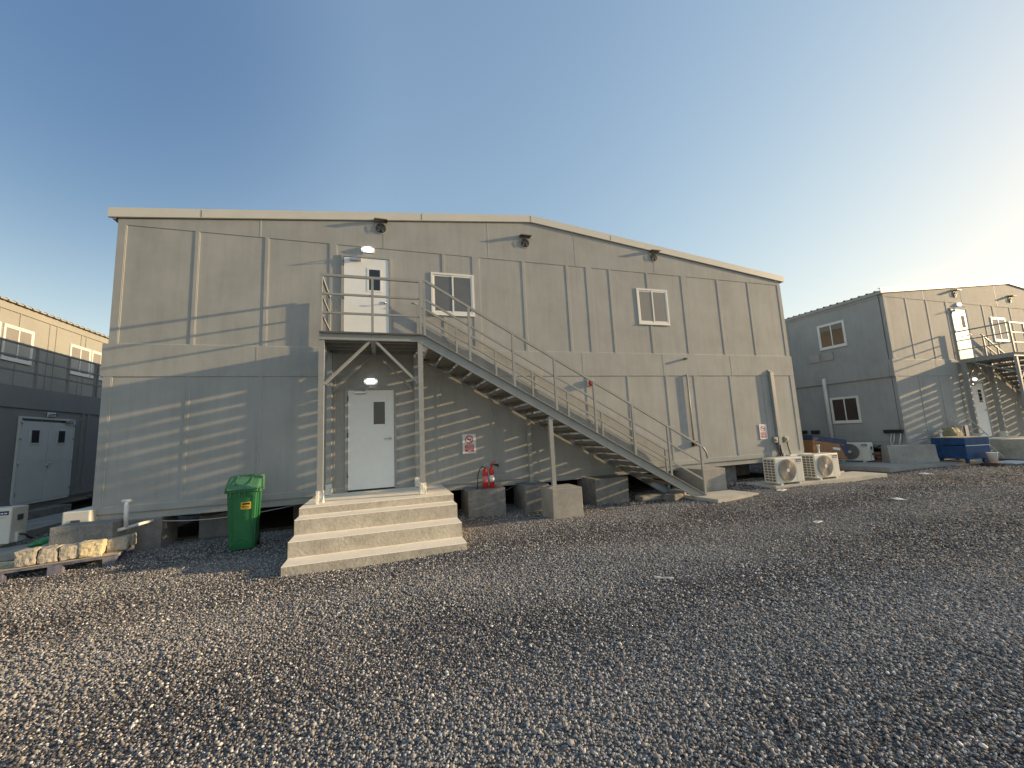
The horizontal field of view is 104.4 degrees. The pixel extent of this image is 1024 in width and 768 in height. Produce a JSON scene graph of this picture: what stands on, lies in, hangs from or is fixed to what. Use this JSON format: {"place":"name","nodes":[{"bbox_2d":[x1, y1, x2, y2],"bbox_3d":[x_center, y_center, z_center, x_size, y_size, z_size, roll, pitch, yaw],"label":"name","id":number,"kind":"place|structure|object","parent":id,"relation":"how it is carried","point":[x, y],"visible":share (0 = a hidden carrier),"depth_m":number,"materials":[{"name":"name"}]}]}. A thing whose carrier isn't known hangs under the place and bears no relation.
{"place":"outdoors","nodes":[
{"label":"outdoors","id":0,"kind":"place"},
{"bbox_2d":[0,449,1023,767],"bbox_3d":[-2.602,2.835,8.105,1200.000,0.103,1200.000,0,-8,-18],"label":"ground","id":1,"kind":"structure","parent":0,"point":[84,503],"depth_m":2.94,"materials":[{"name":"grey gravel"}]},
{"bbox_2d":[0,544,28,560],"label":"concrete slab","id":2,"kind":"structure","parent":1,"relation":"on","point":[6,552],"depth_m":6.70,"materials":[{"name":"grey concrete"}]},
{"bbox_2d":[0,505,33,546],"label":"air conditioner","id":3,"kind":"object","parent":2,"relation":"on","point":[13,524],"visible":1,"depth_m":7.05,"materials":[{"name":"grey metal"}]},
{"bbox_2d":[29,538,48,547],"bbox_3d":[-7.987,2.718,6.737,0.303,0.202,0.247,-4,-7,10],"label":"plastic bag","id":4,"kind":"object","parent":2,"relation":"on","point":[38,542],"visible":0.54,"depth_m":6.66,"materials":[{"name":"green plastic"}]},
{"bbox_2d":[28,511,33,519],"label":"concrete block","id":5,"kind":"structure","parent":1,"relation":"on","point":[30,515],"depth_m":10.04,"materials":[{"name":"grey concrete"}]},
{"bbox_2d":[0,295,108,509],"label":"building","id":6,"kind":"structure","parent":5,"relation":"on","point":[51,379],"depth_m":11.46,"materials":[{"name":"grey paint"}]},
{"bbox_2d":[0,323,34,365],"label":"window","id":7,"kind":"structure","parent":6,"relation":"in","point":[10,332],"depth_m":11.41,"materials":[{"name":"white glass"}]},
{"bbox_2d":[9,416,81,505],"bbox_3d":[-12.686,2.052,10.971,0.330,2.297,1.971,0,-8,-18],"label":"double door","id":8,"kind":"structure","parent":6,"relation":"in","point":[42,464],"depth_m":10.75,"materials":[{"name":"grey paint"}]},
{"bbox_2d":[69,344,91,377],"bbox_3d":[-14.982,-0.791,13.770,0.034,1.020,1.030,0,-8,-18],"label":"window","id":9,"kind":"structure","parent":6,"relation":"in","point":[76,351],"depth_m":13.78,"materials":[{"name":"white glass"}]},
{"bbox_2d":[90,350,102,380],"bbox_3d":[-15.302,-0.649,14.760,0.034,1.020,1.030,0,-8,-18],"label":"window","id":10,"kind":"structure","parent":6,"relation":"in","point":[96,356],"depth_m":14.49,"materials":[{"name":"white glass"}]},
{"bbox_2d":[26,516,61,537],"bbox_3d":[-11.308,3.518,10.500,0.800,0.200,9.000,0,-8,-18],"label":"concrete pad","id":11,"kind":"object","parent":1,"relation":"on","point":[39,527],"depth_m":8.95,"materials":[{"name":"grey concrete"}]},
{"bbox_2d":[28,504,70,518],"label":"concrete block","id":12,"kind":"structure","parent":1,"relation":"on","point":[48,511],"depth_m":10.70,"materials":[{"name":"grey concrete"}]},
{"bbox_2d":[27,506,90,523],"bbox_3d":[-12.368,3.702,11.457,0.430,0.180,11.500,0,-8,-18],"label":"concrete pad","id":13,"kind":"object","parent":1,"relation":"on","point":[44,518],"visible":0.03,"depth_m":10.18,"materials":[{"name":"grey concrete"}]},
{"bbox_2d":[0,545,133,582],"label":"wooden pallet","id":14,"kind":"object","parent":1,"relation":"on","point":[107,558],"visible":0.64,"depth_m":5.66,"materials":[{"name":"grey wood"}]},
{"bbox_2d":[0,560,13,567],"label":"stone block","id":15,"kind":"object","parent":14,"relation":"on","point":[4,564],"depth_m":5.74,"materials":[{"name":"grey stone"}]},
{"bbox_2d":[13,547,41,567],"bbox_3d":[-6.844,2.442,5.607,0.236,0.239,0.221,2,-9,-32],"label":"stone block","id":16,"kind":"object","parent":14,"relation":"on","point":[23,557],"depth_m":5.54,"materials":[{"name":"stone"}]},
{"bbox_2d":[38,545,60,563],"bbox_3d":[-6.662,2.459,5.726,0.202,0.221,0.220,2,-9,-34],"label":"stone block","id":17,"kind":"object","parent":14,"relation":"on","point":[51,554],"depth_m":5.66,"materials":[{"name":"stone"}]},
{"bbox_2d":[59,542,79,561],"bbox_3d":[-6.483,2.466,5.836,0.202,0.226,0.218,2,-9,-36],"label":"stone block","id":18,"kind":"object","parent":14,"relation":"on","point":[70,551],"depth_m":5.76,"materials":[{"name":"stone"}]},
{"bbox_2d":[78,538,106,558],"bbox_3d":[-6.289,2.461,5.952,0.283,0.238,0.228,2,-9,-33],"label":"stone block","id":19,"kind":"object","parent":14,"relation":"on","point":[92,547],"depth_m":5.89,"materials":[{"name":"yellow stone"}]},
{"bbox_2d":[107,535,128,551],"bbox_3d":[-6.181,2.499,6.236,0.251,0.219,0.224,2,-9,-35],"label":"stone block","id":20,"kind":"object","parent":14,"relation":"on","point":[116,543],"depth_m":6.17,"materials":[{"name":"stone"}]},
{"bbox_2d":[125,532,136,545],"bbox_3d":[-6.312,2.553,6.505,0.235,0.192,0.212,2,-9,-32],"label":"stone block","id":21,"kind":"object","parent":14,"relation":"on","point":[133,538],"depth_m":6.48,"materials":[{"name":"stone"}]},
{"bbox_2d":[62,506,96,524],"bbox_3d":[-7.253,2.487,6.902,0.542,0.660,1.039,0,-8,-18],"label":"air conditioner","id":22,"kind":"object","parent":1,"relation":"on","point":[86,514],"visible":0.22,"depth_m":6.58,"materials":[{"name":"grey metal"}]},
{"bbox_2d":[46,518,125,567],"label":"concrete block","id":23,"kind":"structure","parent":1,"relation":"on","point":[69,533],"depth_m":6.12,"materials":[{"name":"grey concrete"}]},
{"bbox_2d":[224,473,264,550],"bbox_3d":[-4.503,2.136,6.686,0.502,1.222,0.517,0,-8,-23],"label":"wheelie bin","id":24,"kind":"object","parent":1,"relation":"on","point":[244,493],"visible":1,"depth_m":6.52,"materials":[{"name":"green plastic"}]},
{"bbox_2d":[281,485,466,576],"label":"concrete steps","id":25,"kind":"structure","parent":1,"relation":"on","point":[341,531],"depth_m":6.05,"materials":[{"name":"beige concrete"}]},
{"bbox_2d":[315,273,707,503],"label":"steel staircase","id":26,"kind":"structure","parent":25,"relation":"on","point":[370,344],"depth_m":8.18,"materials":[{"name":"grey metal"}]},
{"bbox_2d":[176,471,763,540],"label":"soil","id":27,"kind":"structure","parent":1,"relation":"on","point":[278,519],"depth_m":9.60,"materials":[{"name":"brown soil"}]},
{"bbox_2d":[126,515,177,549],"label":"concrete block","id":28,"kind":"structure","parent":27,"relation":"on","point":[158,532],"depth_m":6.92,"materials":[{"name":"grey concrete"}]},
{"bbox_2d":[92,207,803,520],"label":"portable building","id":29,"kind":"structure","parent":28,"relation":"on","point":[209,363],"depth_m":8.68,"materials":[{"name":"grey paint"}]},
{"bbox_2d":[117,499,154,531],"bbox_3d":[-6.309,2.177,6.832,0.130,0.493,0.977,-2,-7,-3],"label":"vent pipe","id":30,"kind":"object","parent":29,"relation":"attached to","point":[126,514],"visible":0.89,"depth_m":6.46,"materials":[{"name":"white plastic"}]},
{"bbox_2d":[179,511,225,515],"bbox_3d":[-5.707,2.414,7.479,0.915,0.112,0.140,0,-8,-24],"label":"cable","id":31,"kind":"object","parent":29,"relation":"hanging from","point":[202,514],"visible":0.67,"depth_m":7.40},
{"bbox_2d":[163,504,298,520],"bbox_3d":[-5.168,2.390,7.341,2.356,0.135,0.094,0,-8,-21],"label":"cable","id":32,"kind":"object","parent":29,"relation":"hanging from","point":[221,517],"visible":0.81,"depth_m":7.18,"materials":[{"name":"plastic"}]},
{"bbox_2d":[341,252,391,332],"bbox_3d":[-3.111,-1.807,8.492,1.026,2.086,0.280,0,-8,-18],"label":"door","id":33,"kind":"structure","parent":29,"relation":"in","point":[361,265],"depth_m":8.59,"materials":[{"name":"white paint"}]},
{"bbox_2d":[345,387,396,491],"bbox_3d":[-2.890,1.099,8.148,1.011,2.134,0.280,0,-8,-18],"label":"door","id":34,"kind":"structure","parent":29,"relation":"in","point":[370,413],"depth_m":8.22,"materials":[{"name":"white paint"}]},
{"bbox_2d":[431,272,475,316],"bbox_3d":[-1.367,-2.072,9.201,1.030,1.020,0.034,0,-8,-18],"label":"window","id":35,"kind":"structure","parent":29,"relation":"in","point":[461,286],"depth_m":9.21,"materials":[{"name":"grey glass"}]},
{"bbox_2d":[462,434,475,453],"bbox_3d":[-0.951,1.334,8.847,0.305,0.430,0.009,0,-8,-18],"label":"no smoking sign","id":36,"kind":"object","parent":29,"relation":"attached to","point":[469,443],"visible":1,"depth_m":8.85,"materials":[{"name":"white plastic"}]},
{"bbox_2d":[636,288,670,325],"bbox_3d":[3.880,-2.114,10.900,1.030,1.020,0.034,0,-8,-18],"label":"window","id":37,"kind":"structure","parent":29,"relation":"in","point":[652,304],"depth_m":10.90,"materials":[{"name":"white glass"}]},
{"bbox_2d":[759,424,767,438],"bbox_3d":[7.283,1.382,11.497,0.280,0.430,0.009,0,-8,-18],"label":"no smoking sign","id":38,"kind":"object","parent":29,"relation":"attached to","point":[763,431],"visible":1,"depth_m":11.50,"materials":[{"name":"white plastic"}]},
{"bbox_2d":[199,511,227,538],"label":"concrete block","id":39,"kind":"structure","parent":27,"relation":"on","point":[210,528],"depth_m":7.60,"materials":[{"name":"grey concrete"}]},
{"bbox_2d":[293,504,303,519],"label":"concrete block","id":40,"kind":"structure","parent":27,"relation":"on","point":[296,511],"depth_m":8.70,"materials":[{"name":"grey concrete"}]},
{"bbox_2d":[718,465,736,482],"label":"concrete block","id":41,"kind":"structure","parent":27,"relation":"on","point":[730,472],"depth_m":11.25,"materials":[{"name":"grey concrete"}]},
{"bbox_2d":[735,464,749,475],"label":"concrete block","id":42,"kind":"structure","parent":27,"relation":"on","point":[742,469],"depth_m":12.47,"materials":[{"name":"grey concrete"}]},
{"bbox_2d":[461,485,505,517],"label":"concrete block","id":43,"kind":"structure","parent":1,"relation":"on","point":[481,501],"depth_m":8.28,"materials":[{"name":"grey concrete"}]},
{"bbox_2d":[477,462,488,488],"bbox_3d":[-0.622,1.965,8.487,0.306,0.556,0.119,0,-8,-18],"label":"fire extinguisher","id":44,"kind":"object","parent":43,"relation":"on","point":[485,478],"visible":0.97,"depth_m":8.45,"materials":[{"name":"red paint"}]},
{"bbox_2d":[489,461,498,487],"bbox_3d":[-0.377,1.941,8.559,0.234,0.555,0.107,0,-8,-18],"label":"fire extinguisher","id":45,"kind":"object","parent":43,"relation":"on","point":[491,477],"visible":1,"depth_m":8.50,"materials":[{"name":"red paint"}]},
{"bbox_2d":[513,481,548,512],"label":"concrete block","id":46,"kind":"structure","parent":1,"relation":"on","point":[527,497],"depth_m":8.57,"materials":[{"name":"grey concrete"}]},
{"bbox_2d":[541,484,583,518],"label":"concrete block","id":47,"kind":"structure","parent":1,"relation":"on","point":[564,500],"depth_m":7.65,"materials":[{"name":"grey concrete"}]},
{"bbox_2d":[577,474,628,504],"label":"concrete block","id":48,"kind":"structure","parent":1,"relation":"on","point":[604,489],"depth_m":9.15,"materials":[{"name":"grey concrete"}]},
{"bbox_2d":[635,493,662,500],"bbox_3d":[3.242,2.660,9.358,0.616,0.140,0.337,0,-8,-18],"label":"rubble lump","id":49,"kind":"object","parent":1,"relation":"on","point":[647,497],"visible":0.86,"depth_m":9.24,"materials":[{"name":"concrete"}]},
{"bbox_2d":[662,492,683,500],"bbox_3d":[3.724,2.608,9.177,0.388,0.156,0.330,3,-9,-38],"label":"rubble lump","id":50,"kind":"object","parent":1,"relation":"on","point":[671,496],"visible":0.99,"depth_m":9.09,"materials":[{"name":"concrete"}]},
{"bbox_2d":[670,489,685,497],"bbox_3d":[3.929,2.596,9.398,0.347,0.207,0.278,-7,-9,32],"label":"rubble lump","id":51,"kind":"object","parent":1,"relation":"on","point":[677,491],"visible":0.33,"depth_m":9.32,"materials":[{"name":"concrete"}]},
{"bbox_2d":[672,466,726,492],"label":"concrete block","id":52,"kind":"structure","parent":1,"relation":"on","point":[715,478],"depth_m":9.76,"materials":[{"name":"grey concrete"}]},
{"bbox_2d":[684,490,758,502],"bbox_3d":[4.808,2.577,9.043,1.480,0.125,0.910,0,-8,-18],"label":"concrete pad","id":53,"kind":"object","parent":1,"relation":"on","point":[722,496],"visible":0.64,"depth_m":8.88,"materials":[{"name":"grey concrete"}]},
{"bbox_2d":[785,453,810,455],"bbox_3d":[8.349,2.380,11.621,1.039,0.660,0.542,0,-8,-18],"label":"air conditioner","id":54,"kind":"object","parent":1,"relation":"on","point":[797,454],"visible":0.04,"depth_m":11.54,"materials":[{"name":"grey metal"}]},
{"bbox_2d":[746,471,886,488],"bbox_3d":[8.327,2.623,10.787,4.150,0.130,0.850,0,-8,-18],"label":"concrete pad","id":55,"kind":"object","parent":1,"relation":"on","point":[852,476],"visible":0.64,"depth_m":10.51,"materials":[{"name":"grey concrete"}]},
{"bbox_2d":[762,456,804,484],"bbox_3d":[7.019,2.223,10.267,1.039,0.660,0.542,-1,-8,-16],"label":"air conditioner","id":56,"kind":"object","parent":55,"relation":"on","point":[782,470],"visible":1,"depth_m":10.02,"materials":[{"name":"grey metal"}]},
{"bbox_2d":[801,452,839,479],"bbox_3d":[8.406,2.226,10.829,1.039,0.660,0.542,0,-8,-18],"label":"air conditioner","id":57,"kind":"object","parent":55,"relation":"on","point":[818,466],"visible":0.98,"depth_m":10.58,"materials":[{"name":"grey metal"}]},
{"bbox_2d":[751,458,981,471],"bbox_3d":[12.688,2.994,15.588,5.900,0.180,7.150,0,-8,-18],"label":"concrete pad","id":58,"kind":"object","parent":1,"relation":"on","point":[872,466],"visible":0.3,"depth_m":12.46,"materials":[{"name":"grey concrete"}]},
{"bbox_2d":[802,435,847,458],"bbox_3d":[10.521,2.149,13.500,1.844,0.902,0.591,0,-8,-22],"label":"skip","id":59,"kind":"object","parent":58,"relation":"on","point":[830,445],"visible":0.71,"depth_m":13.19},
{"bbox_2d":[839,442,877,461],"bbox_3d":[12.198,2.388,13.968,0.543,0.660,1.039,1,-8,-30],"label":"air conditioner","id":60,"kind":"object","parent":58,"relation":"on","point":[860,451],"visible":0.7,"depth_m":13.74,"materials":[{"name":"grey metal"}]},
{"bbox_2d":[871,452,881,461],"bbox_3d":[12.581,2.504,13.635,0.400,0.310,0.300,1,-8,-28],"label":"crate","id":61,"kind":"object","parent":58,"relation":"on","point":[878,455],"visible":0.55,"depth_m":13.52,"materials":[{"name":"red plastic"}]},
{"bbox_2d":[881,444,938,462],"bbox_3d":[12.970,2.275,12.978,1.247,0.566,0.486,-5,-8,18],"label":"concrete barrier","id":62,"kind":"object","parent":58,"relation":"on","point":[919,453],"visible":1,"depth_m":12.80,"materials":[{"name":"grey concrete"}]},
{"bbox_2d":[930,436,990,463],"bbox_3d":[14.318,2.087,12.658,0.800,0.800,0.980,-3,-7,-2],"label":"blue skip","id":63,"kind":"object","parent":58,"relation":"on","point":[967,448],"visible":0.82,"depth_m":12.29,"materials":[{"name":"blue paint"}]},
{"bbox_2d":[942,427,963,436],"bbox_3d":[15.091,1.786,13.594,0.720,0.659,0.364,0,-8,-23],"label":"rolled tarpaulin","id":64,"kind":"object","parent":63,"relation":"in","point":[951,431],"visible":0.56,"depth_m":13.48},
{"bbox_2d":[963,425,969,435],"bbox_3d":[15.377,1.657,13.418,0.320,0.500,0.040,1,-8,-28],"label":"board","id":65,"kind":"object","parent":63,"relation":"in","point":[966,430],"visible":0.56,"depth_m":13.38,"materials":[{"name":"wood"}]},
{"bbox_2d":[951,413,988,435],"bbox_3d":[16.259,1.526,14.092,0.370,1.150,0.061,-48,0,35],"label":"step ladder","id":66,"kind":"object","parent":63,"relation":"in","point":[969,423],"visible":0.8,"depth_m":14.05,"materials":[{"name":"metal"}]},
{"bbox_2d":[785,280,1023,447],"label":"portable building","id":67,"kind":"structure","parent":1,"relation":"on","point":[882,366],"depth_m":15.05,"materials":[{"name":"grey paint"}]},
{"bbox_2d":[811,430,819,433],"bbox_3d":[12.466,1.979,16.324,0.150,0.140,0.280,0,-8,-18],"label":"outlet box","id":68,"kind":"object","parent":67,"relation":"attached to","point":[815,431],"visible":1,"depth_m":16.26,"materials":[{"name":"black plastic"}]},
{"bbox_2d":[817,320,846,350],"bbox_3d":[12.695,-1.918,15.768,0.034,1.020,1.030,0,-8,-18],"label":"window","id":69,"kind":"structure","parent":67,"relation":"in","point":[832,335],"depth_m":15.74,"materials":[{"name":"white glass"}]},
{"bbox_2d":[829,395,862,423],"bbox_3d":[12.863,1.004,15.319,0.034,1.020,1.030,0,-8,-18],"label":"window","id":70,"kind":"structure","parent":67,"relation":"in","point":[843,409],"depth_m":15.30,"materials":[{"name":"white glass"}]},
{"bbox_2d":[949,306,975,358],"bbox_3d":[17.464,-1.958,15.259,1.046,2.086,0.280,0,-8,-18],"label":"door","id":71,"kind":"structure","parent":67,"relation":"in","point":[959,317],"depth_m":15.35,"materials":[{"name":"white paint"}]},
{"bbox_2d":[971,381,993,436],"bbox_3d":[17.764,0.947,14.940,0.976,2.134,0.280,0,-8,-18],"label":"door","id":72,"kind":"structure","parent":67,"relation":"in","point":[982,411],"depth_m":15.06,"materials":[{"name":"white paint"}]},
{"bbox_2d":[990,317,1009,341],"bbox_3d":[19.923,-2.219,16.197,1.030,1.020,0.034,0,-8,-18],"label":"window","id":73,"kind":"structure","parent":67,"relation":"in","point":[1001,328],"depth_m":16.20,"materials":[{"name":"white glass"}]},
{"bbox_2d":[953,321,1023,436],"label":"steel staircase","id":74,"kind":"structure","parent":1,"relation":"on","point":[1014,357],"depth_m":14.79,"materials":[{"name":"grey metal"}]},
{"bbox_2d":[980,461,1006,466],"bbox_3d":[14.339,2.414,11.814,0.526,0.221,0.532,-8,-9,35],"label":"rubble heap","id":75,"kind":"object","parent":1,"relation":"on","point":[994,463],"visible":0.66,"depth_m":11.72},
{"bbox_2d":[985,452,997,461],"bbox_3d":[14.462,2.206,11.941,0.250,0.290,0.250,0,-8,-18],"label":"bucket","id":76,"kind":"object","parent":75,"relation":"on","point":[992,456],"visible":0.84,"depth_m":11.88,"materials":[{"name":"white plastic"}]},
{"bbox_2d":[990,445,1004,457],"bbox_3d":[15.784,2.164,13.199,0.330,0.950,0.060,-49,-10,33],"label":"step ladder","id":77,"kind":"object","parent":1,"relation":"on","point":[997,451],"visible":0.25,"depth_m":13.08,"materials":[{"name":"metal"}]},
{"bbox_2d":[981,436,1023,459],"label":"concrete steps","id":78,"kind":"structure","parent":1,"relation":"on","point":[1010,447],"depth_m":13.67,"materials":[{"name":"grey concrete"}]},
{"bbox_2d":[1000,460,1023,463],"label":"panel offcut","id":79,"kind":"object","parent":1,"relation":"on","point":[1012,462],"visible":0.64,"depth_m":12.29,"materials":[{"name":"white metal"}]},
{"bbox_2d":[0,0,1023,335],"label":"sky","id":80,"kind":"structure","parent":0,"point":[840,150],"materials":[{"name":"blue"}]}
]}

